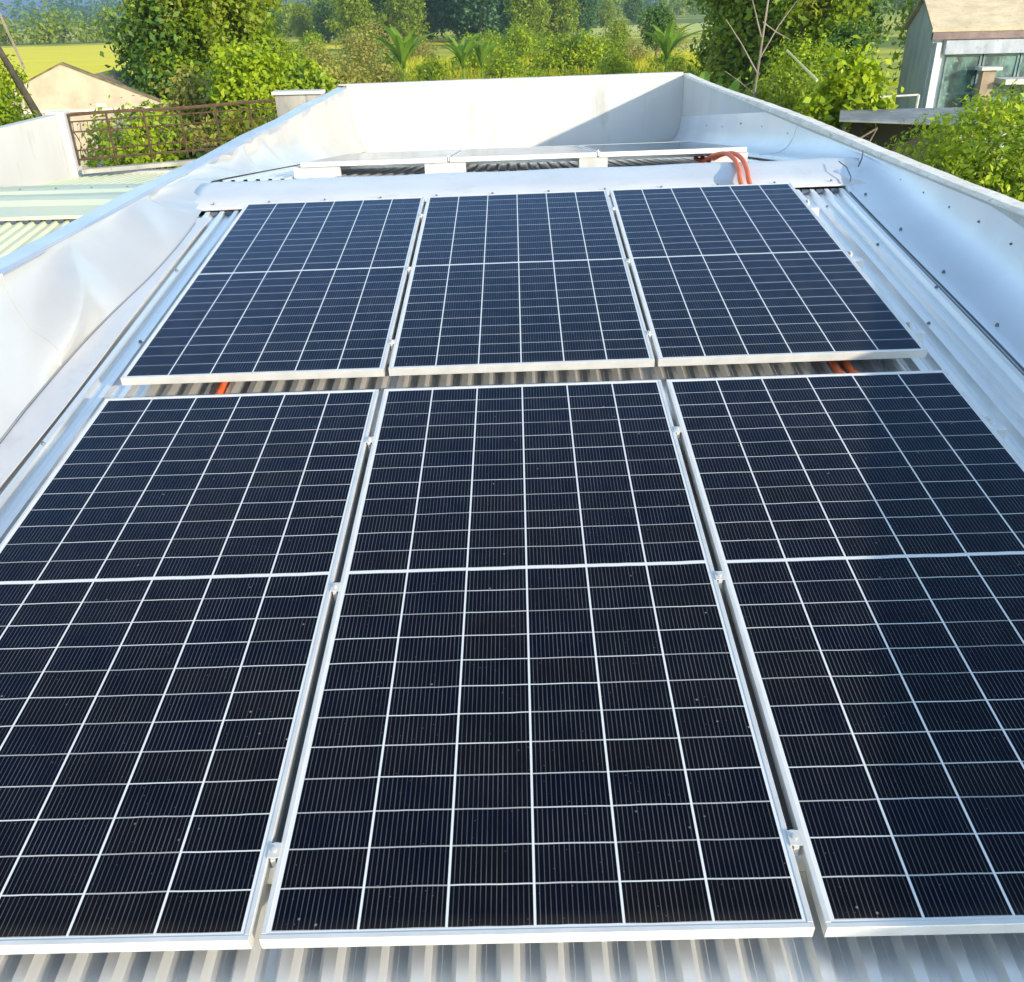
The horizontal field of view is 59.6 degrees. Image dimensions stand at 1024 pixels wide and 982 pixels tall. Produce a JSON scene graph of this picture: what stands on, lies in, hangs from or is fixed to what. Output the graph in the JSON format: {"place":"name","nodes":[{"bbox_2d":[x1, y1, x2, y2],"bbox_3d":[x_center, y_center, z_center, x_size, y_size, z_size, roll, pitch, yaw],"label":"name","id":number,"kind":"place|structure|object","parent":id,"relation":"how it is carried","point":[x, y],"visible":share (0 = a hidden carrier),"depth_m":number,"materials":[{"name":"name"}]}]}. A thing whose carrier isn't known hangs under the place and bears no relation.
{"place":"outdoors","nodes":[
{"label":"outdoors","id":0,"kind":"place"},
{"bbox_2d":[0,159,195,257],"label":"neighbour house","id":1,"kind":"structure","parent":0,"point":[29,214],"depth_m":8.24,"materials":[{"name":"metal"}]},
{"bbox_2d":[0,114,73,186],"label":"side wall","id":2,"kind":"structure","parent":1,"relation":"on","point":[33,152],"depth_m":10.55,"materials":[{"name":"paint"}]},
{"bbox_2d":[45,110,83,177],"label":"pillar","id":3,"kind":"structure","parent":1,"relation":"on","point":[75,166],"depth_m":11.31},
{"bbox_2d":[67,99,277,165],"bbox_3d":[-4.075,-4.765,11.804,3.197,0.657,0.044,-11,30,-17],"label":"railing","id":4,"kind":"object","parent":1,"relation":"on","point":[179,108],"visible":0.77,"depth_m":11.63,"materials":[{"name":"metal"}]},
{"bbox_2d":[271,89,324,116],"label":"stub wall","id":5,"kind":"structure","parent":1,"relation":"on","point":[286,101],"depth_m":11.90,"materials":[{"name":"concrete"}]},
{"bbox_2d":[0,39,326,89],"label":"field","id":6,"kind":"structure","parent":0,"point":[39,60],"depth_m":136.28,"materials":[{"name":"plant"}]},
{"bbox_2d":[110,36,450,56],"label":"field","id":7,"kind":"structure","parent":0,"point":[333,44],"depth_m":164.91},
{"bbox_2d":[262,5,285,42],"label":"broad tree","id":8,"kind":"object","parent":7,"relation":"on","point":[280,18],"visible":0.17,"depth_m":168.29,"materials":[{"name":"green plant"}]},
{"bbox_2d":[287,0,314,37],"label":"broad tree","id":9,"kind":"object","parent":7,"relation":"on","point":[300,23],"visible":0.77,"depth_m":175.88,"materials":[{"name":"green plant"}]},
{"bbox_2d":[309,0,341,42],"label":"broad tree","id":10,"kind":"object","parent":7,"relation":"on","point":[322,9],"visible":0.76,"depth_m":166.67,"materials":[{"name":"green plant"}]},
{"bbox_2d":[349,0,400,39],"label":"broad tree","id":11,"kind":"object","parent":7,"relation":"on","point":[377,3],"visible":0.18,"depth_m":153.18,"materials":[{"name":"green plant"}]},
{"bbox_2d":[372,0,429,42],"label":"broad tree","id":12,"kind":"object","parent":7,"relation":"on","point":[407,13],"visible":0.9,"depth_m":147.06,"materials":[{"name":"green plant"}]},
{"bbox_2d":[414,0,450,41],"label":"broad tree","id":13,"kind":"object","parent":7,"relation":"on","point":[432,24],"visible":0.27,"depth_m":158.91,"materials":[{"name":"green plant"}]},
{"bbox_2d":[0,0,656,20],"bbox_3d":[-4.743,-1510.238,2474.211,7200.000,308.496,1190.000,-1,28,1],"label":"hills","id":14,"kind":"structure","parent":0,"point":[8,2],"depth_m":2149.96,"materials":[{"name":"plant"}]},
{"bbox_2d":[0,4,914,100],"bbox_3d":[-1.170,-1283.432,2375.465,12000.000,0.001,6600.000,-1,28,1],"label":"ground","id":15,"kind":"structure","parent":0,"point":[885,48],"depth_m":167.22,"materials":[{"name":"plant"}]},
{"bbox_2d":[0,46,44,125],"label":"leafy shrub","id":16,"kind":"object","parent":15,"relation":"on","point":[10,113],"visible":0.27,"depth_m":15.50,"materials":[{"name":"green plant"}]},
{"bbox_2d":[11,62,176,168],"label":"gable house","id":17,"kind":"structure","parent":15,"relation":"on","point":[66,86],"depth_m":21.16,"materials":[{"name":"beige paint"}]},
{"bbox_2d":[77,91,212,168],"bbox_3d":[-6.210,-4.409,15.418,3.460,4.550,3.900,9,30,19],"label":"leafy shrub","id":18,"kind":"object","parent":15,"relation":"on","point":[140,159],"visible":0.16,"depth_m":14.32,"materials":[{"name":"green plant"}]},
{"bbox_2d":[0,0,310,44],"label":"wood","id":19,"kind":"object","parent":15,"relation":"on","point":[53,28],"visible":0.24,"depth_m":212.26,"materials":[{"name":"green plant"}]},
{"bbox_2d":[94,0,248,112],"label":"bushy tree","id":20,"kind":"object","parent":15,"relation":"on","point":[137,58],"visible":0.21,"depth_m":22.96,"materials":[{"name":"green plant"}]},
{"bbox_2d":[141,63,224,140],"bbox_3d":[-6.630,-6.546,19.139,2.226,4.764,2.487,-22,35,-33],"label":"dry shrub","id":21,"kind":"object","parent":15,"relation":"on","point":[183,95],"visible":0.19,"depth_m":18.08,"materials":[{"name":"green plant"}]},
{"bbox_2d":[161,117,221,159],"bbox_3d":[-5.327,-4.417,15.840,2.345,4.107,2.533,-12,30,-18],"label":"dry shrub","id":22,"kind":"object","parent":15,"relation":"on","point":[203,133],"visible":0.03,"depth_m":14.82,"materials":[{"name":"green plant"}]},
{"bbox_2d":[117,0,291,119],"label":"bushy tree","id":23,"kind":"object","parent":15,"relation":"on","point":[242,15],"visible":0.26,"depth_m":23.04,"materials":[{"name":"green plant"}]},
{"bbox_2d":[193,92,272,153],"bbox_3d":[-4.653,-4.662,15.902,2.426,4.452,2.730,-25,36,-36],"label":"leafy shrub","id":24,"kind":"object","parent":15,"relation":"on","point":[229,129],"visible":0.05,"depth_m":14.92,"materials":[{"name":"green plant"}]},
{"bbox_2d":[193,31,309,140],"bbox_3d":[-4.994,-6.292,18.022,3.148,5.313,3.482,-8,29,-12],"label":"leafy shrub","id":25,"kind":"object","parent":15,"relation":"on","point":[249,74],"visible":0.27,"depth_m":16.78,"materials":[{"name":"green plant"}]},
{"bbox_2d":[270,36,308,60],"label":"scrub bush","id":26,"kind":"object","parent":15,"relation":"on","point":[293,49],"visible":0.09,"depth_m":80.25,"materials":[{"name":"green plant"}]},
{"bbox_2d":[276,51,343,93],"bbox_3d":[-4.487,-7.137,19.990,2.614,4.880,3.292,19,35,33],"label":"leafy shrub","id":27,"kind":"object","parent":15,"relation":"on","point":[306,72],"visible":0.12,"depth_m":18.82,"materials":[{"name":"green plant"}]},
{"bbox_2d":[292,25,330,59],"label":"scrub bush","id":28,"kind":"object","parent":15,"relation":"on","point":[306,38],"visible":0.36,"depth_m":89.04,"materials":[{"name":"green plant"}]},
{"bbox_2d":[289,39,355,76],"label":"scrub bush","id":29,"kind":"object","parent":15,"relation":"on","point":[328,55],"visible":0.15,"depth_m":53.66,"materials":[{"name":"green plant"}]},
{"bbox_2d":[318,61,370,87],"bbox_3d":[-4.412,-9.814,25.424,3.189,4.410,3.151,11,31,22],"label":"dry shrub","id":30,"kind":"object","parent":15,"relation":"on","point":[344,78],"visible":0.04,"depth_m":24.36,"materials":[{"name":"green plant"}]},
{"bbox_2d":[323,0,378,49],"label":"broad tree","id":31,"kind":"object","parent":15,"relation":"on","point":[352,12],"visible":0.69,"depth_m":131.52,"materials":[{"name":"green plant"}]},
{"bbox_2d":[328,46,409,82],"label":"scrub bush","id":32,"kind":"object","parent":15,"relation":"on","point":[380,74],"visible":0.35,"depth_m":46.68,"materials":[{"name":"green plant"}]},
{"bbox_2d":[333,18,408,74],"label":"scrub bush","id":33,"kind":"object","parent":15,"relation":"on","point":[361,40],"visible":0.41,"depth_m":69.24,"materials":[{"name":"green plant"}]},
{"bbox_2d":[367,21,437,81],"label":"banana plant","id":34,"kind":"object","parent":15,"relation":"on","point":[402,51],"visible":0.94,"depth_m":51.70,"materials":[{"name":"green plant"}]},
{"bbox_2d":[408,34,440,61],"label":"scrub bush","id":35,"kind":"object","parent":15,"relation":"on","point":[424,53],"visible":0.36,"depth_m":84.98,"materials":[{"name":"green plant"}]},
{"bbox_2d":[407,53,460,80],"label":"scrub bush","id":36,"kind":"object","parent":15,"relation":"on","point":[433,70],"visible":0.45,"depth_m":55.72,"materials":[{"name":"green plant"}]},
{"bbox_2d":[279,0,605,34],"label":"wood","id":37,"kind":"object","parent":15,"relation":"on","point":[310,3],"visible":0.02,"depth_m":227.00,"materials":[{"name":"green plant"}]},
{"bbox_2d":[424,0,483,41],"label":"broad tree","id":38,"kind":"object","parent":15,"relation":"on","point":[440,6],"visible":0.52,"depth_m":156.34,"materials":[{"name":"green plant"}]},
{"bbox_2d":[3,0,917,27],"bbox_3d":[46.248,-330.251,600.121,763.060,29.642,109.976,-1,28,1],"label":"wood","id":39,"kind":"object","parent":15,"relation":"on","point":[91,9],"visible":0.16,"depth_m":584.49,"materials":[{"name":"green plant"}]},
{"bbox_2d":[440,33,483,78],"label":"banana plant","id":40,"kind":"object","parent":15,"relation":"on","point":[463,51],"visible":0.94,"depth_m":55.76,"materials":[{"name":"green plant"}]},
{"bbox_2d":[446,26,497,76],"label":"scrub bush","id":41,"kind":"object","parent":15,"relation":"on","point":[472,62],"visible":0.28,"depth_m":67.01,"materials":[{"name":"green plant"}]},
{"bbox_2d":[446,0,514,41],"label":"broad tree","id":42,"kind":"object","parent":15,"relation":"on","point":[493,14],"visible":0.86,"depth_m":150.66,"materials":[{"name":"green plant"}]},
{"bbox_2d":[459,38,502,78],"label":"banana plant","id":43,"kind":"object","parent":15,"relation":"on","point":[480,51],"visible":0.78,"depth_m":57.36,"materials":[{"name":"green plant"}]},
{"bbox_2d":[478,24,509,58],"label":"scrub bush","id":44,"kind":"object","parent":15,"relation":"on","point":[493,37],"visible":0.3,"depth_m":88.83,"materials":[{"name":"green plant"}]},
{"bbox_2d":[479,45,531,78],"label":"scrub bush","id":45,"kind":"object","parent":15,"relation":"on","point":[505,66],"visible":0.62,"depth_m":59.03,"materials":[{"name":"green plant"}]},
{"bbox_2d":[0,72,1023,981],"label":"house","id":46,"kind":"structure","parent":15,"relation":"on","point":[88,300],"depth_m":4.54,"materials":[{"name":"metal"}]},
{"bbox_2d":[293,166,341,177],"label":"support block","id":47,"kind":"structure","parent":46,"relation":"on","point":[317,172],"depth_m":6.96,"materials":[{"name":"metal"}]},
{"bbox_2d":[424,161,465,173],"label":"support block","id":48,"kind":"structure","parent":46,"relation":"on","point":[448,167],"depth_m":6.94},
{"bbox_2d":[341,153,709,168],"bbox_3d":[0.086,-2.709,7.321,3.560,0.040,0.040,-2,22,1],"label":"mounting rail","id":49,"kind":"object","parent":46,"relation":"attached to","point":[528,161],"visible":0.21,"depth_m":7.31,"materials":[{"name":"metal"}]},
{"bbox_2d":[300,149,461,166],"bbox_3d":[-1.070,-2.970,7.956,1.134,0.036,2.278,-2,22,1],"label":"solar panel","id":50,"kind":"object","parent":49,"relation":"on","point":[399,157],"visible":0.89,"depth_m":7.18,"materials":[{"name":"glass"}]},
{"bbox_2d":[578,141,746,156],"bbox_3d":[1.237,-3.042,7.932,1.134,0.036,2.278,-2,22,1],"label":"solar panel","id":51,"kind":"object","parent":49,"relation":"attached to","point":[654,148],"visible":0.88,"depth_m":7.18,"materials":[{"name":"glass"}]},
{"bbox_2d":[329,571,727,615],"bbox_3d":[0.088,0.300,2.725,3.515,0.110,0.072,-2,36,1],"label":"mounting rail","id":52,"kind":"object","parent":46,"relation":"attached to","point":[719,578],"visible":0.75,"depth_m":2.69,"materials":[{"name":"metal"}]},
{"bbox_2d":[267,829,804,883],"bbox_3d":[0.091,0.812,2.022,3.515,0.110,0.072,-2,36,1],"label":"mounting rail","id":53,"kind":"object","parent":46,"relation":"attached to","point":[794,838],"visible":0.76,"depth_m":1.99,"materials":[{"name":"metal"}]},
{"bbox_2d":[0,389,379,954],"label":"solar panel","id":54,"kind":"object","parent":53,"relation":"attached to","point":[169,568],"visible":1,"depth_m":2.49,"materials":[{"name":"glass"}]},
{"bbox_2d":[259,380,814,948],"bbox_3d":[0.045,0.247,2.754,1.134,0.035,2.278,-2,36,1],"label":"solar panel","id":55,"kind":"object","parent":53,"relation":"attached to","point":[531,718],"visible":1,"depth_m":2.30,"materials":[{"name":"glass"}]},
{"bbox_2d":[666,370,1023,936],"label":"solar panel","id":56,"kind":"object","parent":53,"relation":"attached to","point":[865,531],"visible":1,"depth_m":2.50,"materials":[{"name":"glass"}]},
{"bbox_2d":[579,156,607,167],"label":"support block","id":57,"kind":"structure","parent":46,"relation":"on","point":[597,161],"depth_m":6.92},
{"bbox_2d":[450,145,596,161],"bbox_3d":[0.084,-3.006,7.944,1.134,0.036,2.278,-2,22,1],"label":"solar panel","id":58,"kind":"object","parent":57,"relation":"on","point":[519,153],"visible":1,"depth_m":7.16,"materials":[{"name":"glass"}]},
{"bbox_2d":[405,251,863,287],"bbox_3d":[0.080,-1.160,4.730,3.515,0.110,0.072,-2,36,1],"label":"mounting rail","id":59,"kind":"object","parent":46,"relation":"attached to","point":[859,261],"visible":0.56,"depth_m":4.68,"materials":[{"name":"metal"}]},
{"bbox_2d":[120,197,424,384],"bbox_3d":[-1.117,-1.158,4.754,1.134,0.035,2.278,-2,36,1],"label":"solar panel","id":60,"kind":"object","parent":59,"relation":"attached to","point":[294,290],"visible":0.98,"depth_m":4.44,"materials":[{"name":"glass"}]},
{"bbox_2d":[388,190,654,375],"bbox_3d":[0.036,-1.196,4.734,1.134,0.035,2.278,-2,36,1],"label":"solar panel","id":61,"kind":"object","parent":59,"relation":"attached to","point":[520,282],"visible":1,"depth_m":4.42,"materials":[{"name":"glass"}]},
{"bbox_2d":[609,183,927,366],"bbox_3d":[1.185,-1.234,4.714,1.134,0.035,2.278,-2,36,1],"label":"solar panel","id":62,"kind":"object","parent":59,"relation":"attached to","point":[750,273],"visible":0.98,"depth_m":4.40,"materials":[{"name":"glass"}]},
{"bbox_2d":[388,322,924,363],"bbox_3d":[0.082,-0.660,4.043,3.515,0.110,0.072,-2,36,1],"label":"mounting rail","id":63,"kind":"object","parent":46,"relation":"attached to","point":[919,334],"visible":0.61,"depth_m":3.99,"materials":[{"name":"metal"}]},
{"bbox_2d":[364,416,1006,464],"bbox_3d":[0.085,-0.183,3.388,3.515,0.110,0.072,-2,36,1],"label":"mounting rail","id":64,"kind":"object","parent":46,"relation":"attached to","point":[1001,430],"visible":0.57,"depth_m":3.34,"materials":[{"name":"metal"}]},
{"bbox_2d":[710,152,747,162],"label":"support block","id":65,"kind":"structure","parent":46,"relation":"on","point":[728,159],"depth_m":6.92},
{"bbox_2d":[693,151,845,373],"bbox_3d":[1.431,-1.109,4.735,0.156,0.713,6.022,-1,28,1],"label":"conduit","id":66,"kind":"object","parent":46,"relation":"on","point":[835,367],"visible":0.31,"depth_m":6.08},
{"bbox_2d":[700,151,858,372],"bbox_3d":[1.500,-1.111,4.735,0.210,0.712,6.021,-1,29,1],"label":"conduit","id":67,"kind":"object","parent":46,"relation":"on","point":[848,366],"visible":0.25,"depth_m":5.87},
{"bbox_2d":[496,17,542,62],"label":"scrub bush","id":68,"kind":"object","parent":15,"relation":"on","point":[522,45],"visible":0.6,"depth_m":79.74,"materials":[{"name":"green plant"}]},
{"bbox_2d":[503,0,553,45],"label":"broad tree","id":69,"kind":"object","parent":15,"relation":"on","point":[535,9],"visible":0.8,"depth_m":131.24,"materials":[{"name":"green plant"}]},
{"bbox_2d":[523,66,554,76],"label":"scrub bush","id":70,"kind":"object","parent":15,"relation":"on","point":[536,73],"visible":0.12,"depth_m":54.33,"materials":[{"name":"green plant"}]},
{"bbox_2d":[526,24,585,75],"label":"scrub bush","id":71,"kind":"object","parent":15,"relation":"on","point":[550,45],"visible":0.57,"depth_m":64.23,"materials":[{"name":"green plant"}]},
{"bbox_2d":[533,0,583,39],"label":"broad tree","id":72,"kind":"object","parent":15,"relation":"on","point":[561,11],"visible":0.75,"depth_m":144.75,"materials":[{"name":"green plant"}]},
{"bbox_2d":[544,21,609,73],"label":"scrub bush","id":73,"kind":"object","parent":15,"relation":"on","point":[587,46],"visible":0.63,"depth_m":63.99,"materials":[{"name":"green plant"}]},
{"bbox_2d":[564,0,602,36],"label":"broad tree","id":74,"kind":"object","parent":15,"relation":"on","point":[584,14],"visible":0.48,"depth_m":166.67,"materials":[{"name":"green plant"}]},
{"bbox_2d":[583,32,632,69],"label":"scrub bush","id":75,"kind":"object","parent":15,"relation":"on","point":[610,45],"visible":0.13,"depth_m":65.83,"materials":[{"name":"green plant"}]},
{"bbox_2d":[593,42,641,74],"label":"scrub bush","id":76,"kind":"object","parent":15,"relation":"on","point":[616,61],"visible":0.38,"depth_m":57.40,"materials":[{"name":"green plant"}]},
{"bbox_2d":[603,16,636,54],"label":"scrub bush","id":77,"kind":"object","parent":15,"relation":"on","point":[620,35],"visible":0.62,"depth_m":92.80,"materials":[{"name":"green plant"}]},
{"bbox_2d":[620,0,645,23],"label":"broad tree","id":78,"kind":"object","parent":15,"relation":"on","point":[631,10],"visible":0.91,"depth_m":254.34,"materials":[{"name":"green plant"}]},
{"bbox_2d":[618,39,653,62],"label":"scrub bush","id":79,"kind":"object","parent":15,"relation":"on","point":[636,51],"visible":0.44,"depth_m":75.91,"materials":[{"name":"green plant"}]},
{"bbox_2d":[634,0,680,58],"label":"tree","id":80,"kind":"object","parent":15,"relation":"on","point":[659,19],"visible":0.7,"depth_m":68.60,"materials":[{"name":"green plant"}]},
{"bbox_2d":[646,50,680,72],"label":"scrub bush","id":81,"kind":"object","parent":15,"relation":"on","point":[660,63],"visible":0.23,"depth_m":62.91,"materials":[{"name":"green plant"}]},
{"bbox_2d":[639,15,690,55],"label":"scrub bush","id":82,"kind":"object","parent":15,"relation":"on","point":[680,46],"visible":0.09,"depth_m":97.89,"materials":[{"name":"green plant"}]},
{"bbox_2d":[640,21,702,71],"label":"banana plant","id":83,"kind":"object","parent":15,"relation":"on","point":[668,42],"visible":0.94,"depth_m":55.04,"materials":[{"name":"green plant"}]},
{"bbox_2d":[661,52,693,72],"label":"scrub bush","id":84,"kind":"object","parent":15,"relation":"on","point":[679,63],"visible":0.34,"depth_m":59.50,"materials":[{"name":"green plant"}]},
{"bbox_2d":[686,0,798,97],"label":"dark tree","id":85,"kind":"object","parent":15,"relation":"on","point":[729,50],"visible":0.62,"depth_m":29.71,"materials":[{"name":"green plant"}]},
{"bbox_2d":[598,0,918,16],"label":"wood","id":86,"kind":"object","parent":15,"relation":"on","point":[680,7],"visible":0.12,"depth_m":385.49,"materials":[{"name":"green plant"}]},
{"bbox_2d":[725,0,796,97],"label":"bare tree","id":87,"kind":"object","parent":15,"relation":"on","point":[758,64],"visible":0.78,"depth_m":13.43,"materials":[{"name":"grey plant"}]},
{"bbox_2d":[687,0,870,79],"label":"dark tree","id":88,"kind":"object","parent":15,"relation":"on","point":[704,52],"depth_m":32.52,"materials":[{"name":"green plant"}]},
{"bbox_2d":[729,62,829,119],"bbox_3d":[4.085,-4.468,14.819,2.643,4.732,2.988,-18,32,-27],"label":"feathery tree","id":89,"kind":"object","parent":15,"relation":"on","point":[779,95],"visible":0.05,"depth_m":13.71,"materials":[{"name":"green plant"}]},
{"bbox_2d":[742,26,860,120],"bbox_3d":[5.926,-6.536,18.108,2.753,5.148,2.700,9,30,18],"label":"feathery tree","id":90,"kind":"object","parent":15,"relation":"on","point":[824,52],"visible":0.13,"depth_m":17.08,"materials":[{"name":"green plant"}]},
{"bbox_2d":[759,0,879,86],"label":"dark tree","id":91,"kind":"object","parent":15,"relation":"on","point":[801,16],"visible":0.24,"depth_m":27.00,"materials":[{"name":"green plant"}]},
{"bbox_2d":[794,34,903,144],"bbox_3d":[4.731,-3.934,13.372,1.595,5.156,1.708,7,30,14],"label":"bright tree","id":92,"kind":"object","parent":15,"relation":"on","point":[852,83],"visible":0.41,"depth_m":12.25,"materials":[{"name":"green plant"}]},
{"bbox_2d":[808,12,899,95],"bbox_3d":[8.025,-9.029,22.471,2.500,5.286,2.344,-7,29,-10],"label":"dark tree","id":93,"kind":"object","parent":15,"relation":"on","point":[839,35],"visible":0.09,"depth_m":21.19,"materials":[{"name":"green plant"}]},
{"bbox_2d":[857,0,899,60],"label":"dark tree","id":94,"kind":"object","parent":15,"relation":"on","point":[877,27],"visible":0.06,"depth_m":36.34,"materials":[{"name":"green plant"}]},
{"bbox_2d":[882,0,916,89],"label":"dark tree","id":95,"kind":"object","parent":15,"relation":"on","point":[903,8],"depth_m":42.21,"materials":[{"name":"green plant"}]},
{"bbox_2d":[839,107,989,170],"bbox_3d":[5.375,-3.272,12.958,1.884,4.141,1.383,6,29,13],"label":"lean to","id":96,"kind":"object","parent":15,"relation":"on","point":[889,124],"visible":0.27,"depth_m":12.20,"materials":[{"name":"grey metal"}]},
{"bbox_2d":[884,78,1023,201],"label":"feathery tree","id":97,"kind":"object","parent":15,"relation":"on","point":[965,158],"visible":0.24,"depth_m":8.44,"materials":[{"name":"green plant"}]},
{"bbox_2d":[314,47,896,108],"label":"tall grass","id":98,"kind":"structure","parent":0,"point":[640,65],"depth_m":67.16,"materials":[{"name":"green plant"}]},
{"bbox_2d":[570,23,713,35],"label":"field","id":99,"kind":"structure","parent":0,"point":[695,27],"depth_m":205.56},
{"bbox_2d":[598,0,617,27],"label":"broad tree","id":100,"kind":"object","parent":99,"relation":"on","point":[605,15],"visible":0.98,"depth_m":224.08,"materials":[{"name":"green plant"}]},
{"bbox_2d":[895,0,1023,170],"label":"concrete house","id":101,"kind":"structure","parent":0,"point":[953,49],"depth_m":26.95,"materials":[{"name":"teal concrete"}]},
{"bbox_2d":[936,54,982,132],"bbox_3d":[13.638,-12.150,27.440,1.060,2.270,0.080,0,29,2],"label":"window","id":102,"kind":"structure","parent":101,"relation":"in","point":[959,71],"depth_m":27.22,"materials":[{"name":"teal glass"}]},
{"bbox_2d":[981,53,1019,133],"bbox_3d":[14.741,-12.155,27.396,1.060,2.270,0.080,0,29,2],"label":"window","id":103,"kind":"structure","parent":101,"relation":"in","point":[1009,62],"depth_m":26.99,"materials":[{"name":"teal glass"}]},
{"bbox_2d":[1003,53,1023,133],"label":"window","id":104,"kind":"structure","parent":101,"relation":"in","point":[1020,69],"depth_m":27.11,"materials":[{"name":"teal glass"}]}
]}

